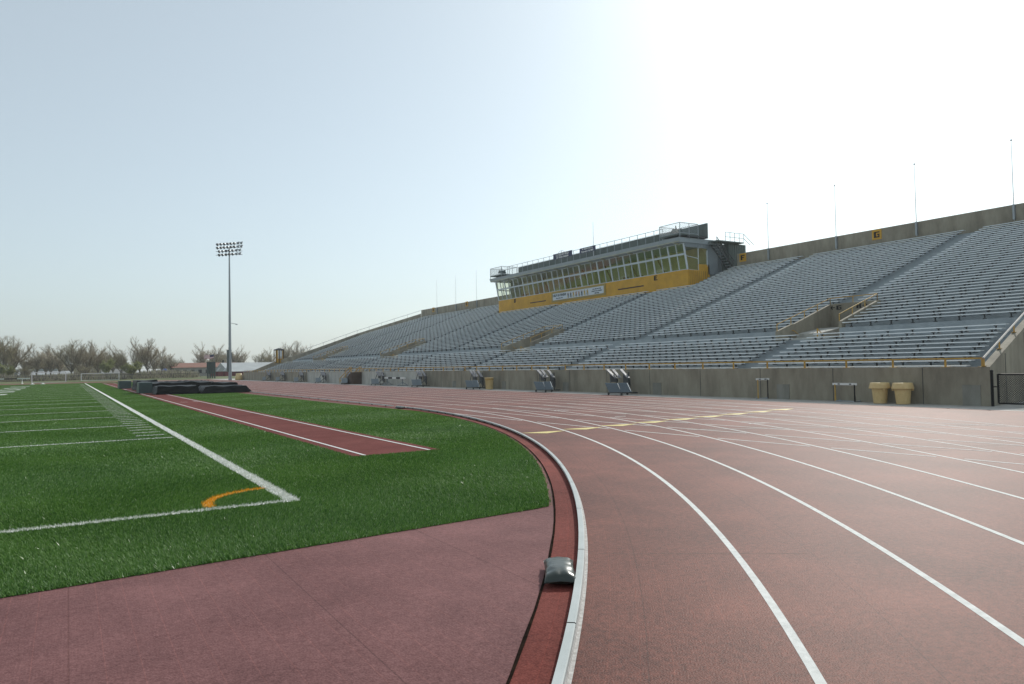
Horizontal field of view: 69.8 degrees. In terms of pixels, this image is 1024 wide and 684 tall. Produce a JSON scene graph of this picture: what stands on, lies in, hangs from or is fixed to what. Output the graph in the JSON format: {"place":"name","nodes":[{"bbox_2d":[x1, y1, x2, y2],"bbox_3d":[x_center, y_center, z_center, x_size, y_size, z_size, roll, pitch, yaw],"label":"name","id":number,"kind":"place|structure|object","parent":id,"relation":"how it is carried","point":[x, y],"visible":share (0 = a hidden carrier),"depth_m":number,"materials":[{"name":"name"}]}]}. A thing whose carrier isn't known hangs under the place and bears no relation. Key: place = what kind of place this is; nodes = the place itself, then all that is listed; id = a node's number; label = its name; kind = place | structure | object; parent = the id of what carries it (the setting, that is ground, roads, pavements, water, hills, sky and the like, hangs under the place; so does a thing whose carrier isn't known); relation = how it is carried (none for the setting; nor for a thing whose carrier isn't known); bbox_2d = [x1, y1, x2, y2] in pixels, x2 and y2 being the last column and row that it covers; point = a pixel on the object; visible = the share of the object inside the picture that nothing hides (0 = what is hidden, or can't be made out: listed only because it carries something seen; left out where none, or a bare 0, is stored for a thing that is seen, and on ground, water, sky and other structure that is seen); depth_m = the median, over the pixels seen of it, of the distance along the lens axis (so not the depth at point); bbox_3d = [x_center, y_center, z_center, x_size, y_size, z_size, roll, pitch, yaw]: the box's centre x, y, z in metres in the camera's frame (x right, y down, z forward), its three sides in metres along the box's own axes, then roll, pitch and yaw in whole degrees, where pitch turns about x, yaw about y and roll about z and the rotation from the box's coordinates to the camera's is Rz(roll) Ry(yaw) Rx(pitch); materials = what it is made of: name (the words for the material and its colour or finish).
{"place":"outdoors","nodes":[
{"label":"outdoors","id":0,"kind":"place"},
{"bbox_2d":[18,371,72,376],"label":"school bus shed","id":1,"kind":"structure","parent":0,"point":[63,372],"depth_m":149.53,"materials":[{"name":"white"}]},
{"bbox_2d":[100,369,127,374],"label":"farm house","id":2,"kind":"structure","parent":0,"point":[117,371],"depth_m":157.09,"materials":[{"name":"white"}]},
{"bbox_2d":[0,376,234,383],"bbox_3d":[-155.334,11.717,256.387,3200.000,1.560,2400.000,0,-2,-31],"label":"ground","id":3,"kind":"structure","parent":0,"point":[111,380],"depth_m":122.06,"materials":[{"name":"green plant"}]},
{"bbox_2d":[0,363,16,375],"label":"tree","id":4,"kind":"object","parent":3,"relation":"on","point":[7,371],"visible":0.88,"depth_m":117.71,"materials":[{"name":"green plant"}]},
{"bbox_2d":[0,335,19,369],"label":"tree","id":5,"kind":"object","parent":3,"relation":"on","point":[6,359],"visible":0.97,"depth_m":122.19,"materials":[{"name":"brown plant"}]},
{"bbox_2d":[5,336,35,375],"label":"tree","id":6,"kind":"object","parent":3,"relation":"on","point":[18,357],"visible":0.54,"depth_m":125.94,"materials":[{"name":"brown plant"}]},
{"bbox_2d":[12,365,35,375],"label":"tree","id":7,"kind":"object","parent":3,"relation":"on","point":[24,371],"visible":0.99,"depth_m":118.36,"materials":[{"name":"brown plant"}]},
{"bbox_2d":[17,347,36,375],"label":"tree","id":8,"kind":"object","parent":3,"relation":"on","point":[24,364],"visible":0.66,"depth_m":131.69,"materials":[{"name":"brown plant"}]},
{"bbox_2d":[26,344,46,375],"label":"tree","id":9,"kind":"object","parent":3,"relation":"on","point":[37,364],"visible":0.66,"depth_m":138.39,"materials":[{"name":"brown plant"}]},
{"bbox_2d":[36,346,58,371],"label":"tree","id":10,"kind":"object","parent":3,"relation":"on","point":[49,362],"visible":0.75,"depth_m":134.98,"materials":[{"name":"brown plant"}]},
{"bbox_2d":[37,343,62,374],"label":"tree","id":11,"kind":"object","parent":3,"relation":"on","point":[45,369],"visible":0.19,"depth_m":143.32,"materials":[{"name":"brown plant"}]},
{"bbox_2d":[51,347,65,372],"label":"tree","id":12,"kind":"object","parent":3,"relation":"on","point":[60,366],"visible":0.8,"depth_m":134.01,"materials":[{"name":"brown plant"}]},
{"bbox_2d":[51,339,84,372],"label":"tree","id":13,"kind":"object","parent":3,"relation":"on","point":[66,362],"visible":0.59,"depth_m":128.21,"materials":[{"name":"brown plant"}]},
{"bbox_2d":[67,343,94,373],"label":"tree","id":14,"kind":"object","parent":3,"relation":"on","point":[77,359],"visible":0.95,"depth_m":127.19,"materials":[{"name":"brown plant"}]},
{"bbox_2d":[76,364,92,374],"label":"tree","id":15,"kind":"object","parent":3,"relation":"on","point":[85,370],"visible":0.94,"depth_m":122.19,"materials":[{"name":"brown plant"}]},
{"bbox_2d":[78,340,107,374],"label":"tree","id":16,"kind":"object","parent":3,"relation":"on","point":[89,362],"visible":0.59,"depth_m":131.73,"materials":[{"name":"brown plant"}]},
{"bbox_2d":[88,343,108,374],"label":"tree","id":17,"kind":"object","parent":3,"relation":"on","point":[97,365],"visible":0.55,"depth_m":134.85,"materials":[{"name":"brown plant"}]},
{"bbox_2d":[0,368,199,381],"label":"brush","id":18,"kind":"object","parent":3,"relation":"on","point":[160,372],"visible":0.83,"depth_m":123.00,"materials":[{"name":"brown plant"}]},
{"bbox_2d":[0,373,205,381],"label":"boundary fence","id":19,"kind":"object","parent":3,"relation":"on","point":[107,375],"visible":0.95,"depth_m":121.27,"materials":[{"name":"grey metal"}]},
{"bbox_2d":[99,358,115,372],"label":"tree","id":20,"kind":"object","parent":3,"relation":"on","point":[105,367],"visible":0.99,"depth_m":127.58,"materials":[{"name":"green plant"}]},
{"bbox_2d":[99,342,123,374],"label":"tree","id":21,"kind":"object","parent":3,"relation":"on","point":[110,355],"visible":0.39,"depth_m":140.50,"materials":[{"name":"brown plant"}]},
{"bbox_2d":[106,349,127,372],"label":"tree","id":22,"kind":"object","parent":3,"relation":"on","point":[121,361],"visible":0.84,"depth_m":132.40,"materials":[{"name":"brown plant"}]},
{"bbox_2d":[0,355,238,374],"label":"woodland","id":23,"kind":"object","parent":3,"relation":"on","point":[76,370],"visible":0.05,"depth_m":175.46,"materials":[{"name":"brown plant"}]},
{"bbox_2d":[120,360,143,378],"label":"tree","id":24,"kind":"object","parent":3,"relation":"on","point":[131,368],"visible":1,"depth_m":124.22,"materials":[{"name":"green plant"}]},
{"bbox_2d":[128,336,149,371],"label":"tree","id":25,"kind":"object","parent":3,"relation":"on","point":[134,358],"visible":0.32,"depth_m":133.57,"materials":[{"name":"brown plant"}]},
{"bbox_2d":[133,338,165,377],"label":"tree","id":26,"kind":"object","parent":3,"relation":"on","point":[146,358],"visible":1,"depth_m":128.19,"materials":[{"name":"brown plant"}]},
{"bbox_2d":[149,355,162,369],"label":"tree","id":27,"kind":"object","parent":3,"relation":"on","point":[154,364],"visible":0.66,"depth_m":148.69,"materials":[{"name":"brown plant"}]},
{"bbox_2d":[152,348,174,369],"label":"tree","id":28,"kind":"object","parent":3,"relation":"on","point":[164,362],"visible":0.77,"depth_m":153.86,"materials":[{"name":"brown plant"}]},
{"bbox_2d":[166,354,180,370],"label":"tree","id":29,"kind":"object","parent":3,"relation":"on","point":[172,364],"visible":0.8,"depth_m":156.67,"materials":[{"name":"brown plant"}]},
{"bbox_2d":[166,362,235,375],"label":"building","id":30,"kind":"structure","parent":3,"relation":"on","point":[201,368],"depth_m":158.26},
{"bbox_2d":[191,341,212,362],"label":"tree","id":31,"kind":"object","parent":3,"relation":"on","point":[200,358],"visible":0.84,"depth_m":171.89,"materials":[{"name":"brown plant"}]},
{"bbox_2d":[206,344,226,362],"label":"tree","id":32,"kind":"object","parent":3,"relation":"on","point":[216,358],"visible":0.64,"depth_m":176.74,"materials":[{"name":"brown plant"}]},
{"bbox_2d":[216,241,242,379],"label":"light tower","id":33,"kind":"structure","parent":3,"relation":"on","point":[229,361],"depth_m":106.30,"materials":[{"name":"silver metal"}]},
{"bbox_2d":[223,351,241,362],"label":"tree","id":34,"kind":"object","parent":3,"relation":"on","point":[233,358],"visible":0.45,"depth_m":170.44,"materials":[{"name":"brown plant"}]},
{"bbox_2d":[233,347,249,362],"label":"tree","id":35,"kind":"object","parent":3,"relation":"on","point":[238,356],"visible":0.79,"depth_m":171.45,"materials":[{"name":"brown plant"}]},
{"bbox_2d":[216,362,271,375],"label":"gym building","id":36,"kind":"structure","parent":3,"relation":"on","point":[239,367],"depth_m":147.72,"materials":[{"name":"white"}]},
{"bbox_2d":[251,352,270,361],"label":"tree","id":37,"kind":"object","parent":3,"relation":"on","point":[261,358],"visible":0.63,"depth_m":155.00,"materials":[{"name":"brown plant"}]},
{"bbox_2d":[262,348,273,361],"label":"tree","id":38,"kind":"object","parent":3,"relation":"on","point":[270,358],"visible":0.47,"depth_m":170.34,"materials":[{"name":"brown plant"}]},
{"bbox_2d":[282,341,302,358],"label":"tree","id":39,"kind":"object","parent":3,"relation":"on","point":[287,354],"visible":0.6,"depth_m":187.29,"materials":[{"name":"brown plant"}]},
{"bbox_2d":[281,341,311,355],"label":"tree","id":40,"kind":"object","parent":3,"relation":"on","point":[295,348],"visible":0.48,"depth_m":190.87,"materials":[{"name":"brown plant"}]},
{"bbox_2d":[0,382,550,597],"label":"field turf","id":41,"kind":"structure","parent":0,"point":[72,386],"depth_m":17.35,"materials":[{"name":"green plant"}]},
{"bbox_2d":[1,383,297,532],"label":"field lines","id":42,"kind":"object","parent":41,"relation":"on","point":[138,413],"visible":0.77,"depth_m":15.54,"materials":[{"name":"paint"}]},
{"bbox_2d":[199,385,250,392],"bbox_3d":[-18.600,2.986,47.103,3.005,0.445,3.205,0,-2,-31],"label":"landing mat","id":43,"kind":"object","parent":41,"relation":"on","point":[220,388],"visible":0.96,"depth_m":45.94,"materials":[{"name":"black"}]},
{"bbox_2d":[210,382,237,384],"bbox_3d":[-20.920,3.135,52.477,2.006,0.575,4.006,0,-2,-31],"label":"landing mat","id":44,"kind":"object","parent":43,"relation":"on","point":[223,383],"visible":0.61,"depth_m":50.95,"materials":[{"name":"black"}]},
{"bbox_2d":[102,383,436,456],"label":"jump runway","id":45,"kind":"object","parent":41,"relation":"on","point":[363,444],"visible":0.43,"depth_m":16.60,"materials":[{"name":"rubber"}]},
{"bbox_2d":[118,381,131,388],"bbox_3d":[-33.516,3.680,63.425,0.952,0.650,2.202,0,-2,-31],"label":"landing mat","id":46,"kind":"object","parent":45,"relation":"on","point":[124,384],"visible":1,"depth_m":62.49,"materials":[{"name":"grey plastic"}]},
{"bbox_2d":[136,382,151,392],"bbox_3d":[-24.249,3.002,48.360,0.804,0.704,2.004,0,-2,-31],"label":"landing mat","id":47,"kind":"object","parent":45,"relation":"on","point":[144,387],"visible":0.98,"depth_m":47.56,"materials":[{"name":"grey plastic"}]},
{"bbox_2d":[132,380,156,389],"bbox_3d":[-28.934,3.351,57.791,1.610,0.779,4.010,0,-2,-31],"label":"landing mat","id":48,"kind":"object","parent":45,"relation":"on","point":[134,385],"visible":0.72,"depth_m":56.50,"materials":[{"name":"black"}]},
{"bbox_2d":[151,385,199,394],"bbox_3d":[-21.221,2.973,46.218,2.508,0.513,3.008,0,-2,-31],"label":"landing mat","id":49,"kind":"object","parent":45,"relation":"on","point":[172,389],"visible":1,"depth_m":45.05,"materials":[{"name":"black"}]},
{"bbox_2d":[142,380,212,387],"bbox_3d":[-24.111,3.122,52.533,4.410,0.724,7.010,0,-2,-31],"label":"landing mat","id":50,"kind":"object","parent":45,"relation":"on","point":[187,382],"visible":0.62,"depth_m":50.04,"materials":[{"name":"black plastic"}]},
{"bbox_2d":[107,384,429,454],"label":"runway lines","id":51,"kind":"object","parent":45,"relation":"on","point":[294,421],"visible":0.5,"depth_m":16.71,"materials":[{"name":"paint"}]},
{"bbox_2d":[0,379,1023,683],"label":"running track","id":52,"kind":"structure","parent":0,"point":[660,609],"depth_m":5.95,"materials":[{"name":"rubber"}]},
{"bbox_2d":[31,372,65,382],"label":"soccer goal","id":53,"kind":"object","parent":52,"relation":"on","point":[45,372],"visible":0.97,"depth_m":109.82,"materials":[{"name":"white paint"}]},
{"bbox_2d":[207,362,215,377],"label":"scoreboard back","id":54,"kind":"object","parent":52,"relation":"on","point":[211,367],"visible":1,"depth_m":117.90,"materials":[{"name":"grey"}]},
{"bbox_2d":[0,505,553,683],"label":"rubber pad","id":55,"kind":"object","parent":52,"relation":"on","point":[452,603],"visible":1,"depth_m":4.17,"materials":[{"name":"red rubber"}]},
{"bbox_2d":[407,409,555,683],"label":"track joint","id":56,"kind":"object","parent":55,"relation":"on","point":[523,641],"visible":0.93,"depth_m":4.32,"materials":[{"name":"rubber"}]},
{"bbox_2d":[247,392,578,683],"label":"track edge","id":57,"kind":"object","parent":52,"relation":"on","point":[538,660],"visible":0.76,"depth_m":4.42,"materials":[{"name":"rubber"}]},
{"bbox_2d":[544,557,575,583],"bbox_3d":[0.313,1.497,4.829,0.205,0.101,0.500,-1,-2,2],"label":"sandbag","id":58,"kind":"object","parent":57,"relation":"on","point":[559,570],"visible":0.99,"depth_m":4.67,"materials":[{"name":"grey plastic"}]},
{"bbox_2d":[250,391,587,683],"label":"kerb rail","id":59,"kind":"object","parent":52,"relation":"on","point":[564,670],"visible":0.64,"depth_m":4.45,"materials":[{"name":"metal"}]},
{"bbox_2d":[182,380,1023,683],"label":"lane lines","id":60,"kind":"object","parent":52,"relation":"on","point":[800,648],"visible":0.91,"depth_m":7.45,"materials":[{"name":"paint"}]},
{"bbox_2d":[529,409,788,432],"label":"lane marks","id":61,"kind":"object","parent":52,"relation":"on","point":[654,421],"visible":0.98,"depth_m":17.30,"materials":[{"name":"yellow paint"}]},
{"bbox_2d":[630,469,797,553],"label":"track seams","id":62,"kind":"object","parent":52,"relation":"on","point":[731,553],"visible":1,"depth_m":5.37,"materials":[{"name":"brown rubber"}]},
{"bbox_2d":[730,437,987,449],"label":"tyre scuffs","id":63,"kind":"object","parent":52,"relation":"on","point":[851,443],"visible":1,"depth_m":12.02,"materials":[{"name":"rubber"}]},
{"bbox_2d":[0,0,1023,371],"label":"sky","id":64,"kind":"structure","parent":0,"point":[362,156],"materials":[{"name":"blue"}]},
{"bbox_2d":[215,379,1023,410],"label":"pavement","id":65,"kind":"structure","parent":0,"point":[1007,407],"depth_m":26.71,"materials":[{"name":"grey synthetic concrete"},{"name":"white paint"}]},
{"bbox_2d":[235,373,242,379],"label":"drum","id":66,"kind":"object","parent":65,"relation":"on","point":[238,376],"visible":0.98,"depth_m":107.31,"materials":[{"name":"beige plastic"}]},
{"bbox_2d":[293,372,303,381],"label":"rolling bleacher","id":67,"kind":"object","parent":65,"relation":"on","point":[301,374],"visible":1,"depth_m":79.61,"materials":[{"name":"silver metal"}]},
{"bbox_2d":[315,372,326,382],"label":"rolling bleacher","id":68,"kind":"object","parent":65,"relation":"on","point":[319,378],"visible":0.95,"depth_m":72.72,"materials":[{"name":"silver metal"}]},
{"bbox_2d":[339,366,361,383],"bbox_3d":[-14.489,2.987,65.740,0.955,1.550,3.250,0,-2,-31],"label":"wall stair","id":69,"kind":"object","parent":65,"relation":"on","point":[355,377],"depth_m":64.47,"materials":[{"name":"brown"}]},
{"bbox_2d":[371,371,384,384],"bbox_3d":[-10.837,2.927,59.204,1.100,1.118,2.643,0,-2,-31],"label":"rolling bleacher","id":70,"kind":"object","parent":65,"relation":"on","point":[375,381],"visible":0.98,"depth_m":59.38,"materials":[{"name":"silver metal"}]},
{"bbox_2d":[382,377,407,385],"bbox_3d":[-9.054,3.042,56.628,0.900,0.660,4.000,0,-2,-31],"label":"steeplechase barrier","id":71,"kind":"object","parent":65,"relation":"on","point":[387,378],"visible":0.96,"depth_m":56.00,"materials":[{"name":"white paint"}]},
{"bbox_2d":[411,371,429,386],"bbox_3d":[-6.582,2.621,52.084,1.100,1.118,2.643,0,-2,-31],"label":"rolling bleacher","id":72,"kind":"object","parent":65,"relation":"on","point":[417,382],"visible":0.99,"depth_m":52.13,"materials":[{"name":"silver metal"}]},
{"bbox_2d":[465,371,485,388],"bbox_3d":[-2.275,2.313,44.879,1.100,1.118,2.643,0,-2,-31],"label":"rolling bleacher","id":73,"kind":"object","parent":65,"relation":"on","point":[473,383],"visible":0.98,"depth_m":44.97,"materials":[{"name":"silver metal"}]},
{"bbox_2d":[485,377,493,388],"bbox_3d":[-1.356,2.472,43.825,0.550,0.700,0.550,0,-2,-31],"label":"drum","id":74,"kind":"object","parent":65,"relation":"on","point":[488,382],"visible":0.98,"depth_m":43.62,"materials":[{"name":"beige plastic"}]},
{"bbox_2d":[534,370,560,391],"bbox_3d":[1.748,2.024,38.144,1.100,1.118,2.643,0,-2,-31],"label":"rolling bleacher","id":75,"kind":"object","parent":65,"relation":"on","point":[547,385],"visible":1,"depth_m":38.19,"materials":[{"name":"silver metal"}]},
{"bbox_2d":[605,370,637,394],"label":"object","id":76,"kind":"object","parent":65,"relation":"on","point":[623,387],"visible":1,"depth_m":32.85,"materials":[{"name":"grey metal"}]},
{"bbox_2d":[242,203,1023,405],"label":"grandstand","id":77,"kind":"object","parent":65,"relation":"on","point":[948,287],"visible":0.99,"depth_m":37.67,"materials":[{"name":"concrete"}]},
{"bbox_2d":[274,348,283,362],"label":"spotter cage","id":78,"kind":"object","parent":77,"relation":"on","point":[279,353],"visible":0.98,"depth_m":108.34,"materials":[{"name":"yellow paint"}]},
{"bbox_2d":[501,325,562,350],"bbox_3d":[1.477,-0.149,53.318,3.859,2.161,2.444,0,-2,-31],"label":"stairwell railing","id":79,"kind":"object","parent":77,"relation":"attached to","point":[533,336],"visible":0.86,"depth_m":53.66,"materials":[{"name":"metal"}]},
{"bbox_2d":[244,357,984,371],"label":"front railing","id":80,"kind":"object","parent":77,"relation":"on","point":[944,359],"visible":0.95,"depth_m":30.00,"materials":[{"name":"grey metal"}]},
{"bbox_2d":[490,222,745,312],"bbox_3d":[7.824,-5.945,67.310,6.668,4.868,28.780,0,-2,-31],"label":"press box","id":81,"kind":"object","parent":77,"relation":"on","point":[669,259],"visible":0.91,"depth_m":61.52,"materials":[{"name":"yellow paint"}]},
{"bbox_2d":[497,283,520,299],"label":"side window frame","id":82,"kind":"structure","parent":81,"relation":"in","point":[511,284],"depth_m":79.01,"materials":[{"name":"grey metal"}]},
{"bbox_2d":[553,250,571,259],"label":"name board","id":83,"kind":"object","parent":81,"relation":"attached to","point":[562,255],"visible":1,"depth_m":67.03,"materials":[{"name":"blue"}]},
{"bbox_2d":[551,284,605,302],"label":"banner","id":84,"kind":"object","parent":81,"relation":"attached to","point":[585,292],"visible":1,"depth_m":65.78,"materials":[{"name":"white"}]},
{"bbox_2d":[580,245,595,253],"bbox_3d":[6.571,-8.049,63.848,0.060,0.461,2.228,0,-2,-31],"label":"name board","id":85,"kind":"object","parent":81,"relation":"attached to","point":[588,249],"visible":1,"depth_m":63.69,"materials":[{"name":"blue"}]},
{"bbox_2d":[495,243,688,300],"bbox_3d":[5.653,-5.854,66.246,0.454,1.940,27.956,0,-2,-31],"label":"window frame","id":86,"kind":"structure","parent":81,"relation":"in","point":[669,256],"depth_m":63.44,"materials":[{"name":"grey metal"}]},
{"bbox_2d":[682,243,707,269],"bbox_3d":[13.709,-6.328,54.840,2.484,1.993,0.100,0,-2,-31],"label":"side window frame","id":87,"kind":"structure","parent":81,"relation":"in","point":[685,255],"depth_m":54.93,"materials":[{"name":"grey metal"}]},
{"bbox_2d":[708,232,753,269],"bbox_3d":[16.765,-6.859,55.904,4.007,2.787,0.906,0,-2,-31],"label":"roof stair","id":88,"kind":"object","parent":81,"relation":"attached to","point":[722,242],"visible":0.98,"depth_m":55.29,"materials":[{"name":"silver metal"}]},
{"bbox_2d":[739,253,745,261],"bbox_3d":[17.221,-6.304,54.721,0.039,0.620,0.620,0,-2,-31],"label":"section sign","id":89,"kind":"object","parent":77,"relation":"attached to","point":[742,257],"visible":1,"depth_m":54.73,"materials":[{"name":"yellow paint"}]},
{"bbox_2d":[766,203,769,259],"bbox_3d":[18.389,-7.948,52.687,0.130,4.150,0.100,0,-2,-31],"label":"flagpole","id":90,"kind":"object","parent":77,"relation":"attached to","point":[768,251],"visible":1,"depth_m":52.64,"materials":[{"name":"grey metal"}]},
{"bbox_2d":[776,293,877,336],"bbox_3d":[14.034,-1.040,32.591,3.859,2.161,2.444,0,-2,-31],"label":"stairwell railing","id":91,"kind":"object","parent":77,"relation":"attached to","point":[830,303],"visible":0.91,"depth_m":32.93,"materials":[{"name":"metal"}]},
{"bbox_2d":[834,185,837,248],"bbox_3d":[21.200,-8.198,48.047,0.130,4.250,0.100,0,-2,-31],"label":"flagpole","id":92,"kind":"object","parent":77,"relation":"attached to","point":[836,242],"visible":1,"depth_m":47.98,"materials":[{"name":"grey metal"}]},
{"bbox_2d":[872,229,881,239],"bbox_3d":[22.710,-6.685,45.660,0.039,0.620,0.620,0,-2,-31],"label":"section sign","id":93,"kind":"object","parent":77,"relation":"attached to","point":[877,234],"visible":1,"depth_m":45.64,"materials":[{"name":"yellow paint"}]},
{"bbox_2d":[913,163,917,235],"bbox_3d":[23.946,-8.443,43.515,0.130,4.350,0.100,0,-2,-31],"label":"flagpole","id":94,"kind":"object","parent":77,"relation":"attached to","point":[916,228],"visible":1,"depth_m":43.45,"materials":[{"name":"grey metal"}]},
{"bbox_2d":[982,312,1023,365],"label":"end railing","id":95,"kind":"object","parent":77,"relation":"on","point":[1002,336],"visible":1,"depth_m":21.84,"materials":[{"name":"beige"}]},
{"bbox_2d":[1010,139,1015,219],"bbox_3d":[26.658,-8.635,39.040,0.130,4.350,0.100,0,-2,-31],"label":"flagpole","id":96,"kind":"object","parent":77,"relation":"attached to","point":[1014,211],"visible":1,"depth_m":38.99,"materials":[{"name":"grey metal"}]},
{"bbox_2d":[756,378,768,398],"bbox_3d":[9.212,1.712,27.015,0.480,0.760,0.238,-1,-2,4],"label":"hurdle","id":97,"kind":"object","parent":65,"relation":"on","point":[767,379],"visible":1,"depth_m":26.91,"materials":[{"name":"white paint"}]},
{"bbox_2d":[832,383,860,401],"bbox_3d":[11.053,1.658,24.175,0.298,0.620,0.880,0,-2,-31],"label":"hurdle","id":98,"kind":"object","parent":65,"relation":"on","point":[835,384],"visible":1,"depth_m":24.06,"materials":[{"name":"white paint"}]},
{"bbox_2d":[869,382,890,403],"bbox_3d":[11.557,1.597,23.033,0.630,0.650,0.630,0,-2,-31],"label":"trash can","id":99,"kind":"object","parent":65,"relation":"on","point":[880,392],"visible":1,"depth_m":22.84,"materials":[{"name":"beige plastic"}]},
{"bbox_2d":[891,382,913,403],"bbox_3d":[11.940,1.570,22.400,0.630,0.650,0.630,-1,-2,-4],"label":"trash can","id":100,"kind":"object","parent":65,"relation":"on","point":[902,390],"visible":1,"depth_m":22.21,"materials":[{"name":"beige plastic"}]},
{"bbox_2d":[990,370,1023,405],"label":"chain link gate","id":101,"kind":"structure","parent":65,"relation":"on","point":[992,386],"depth_m":20.32,"materials":[{"name":"black metal"}]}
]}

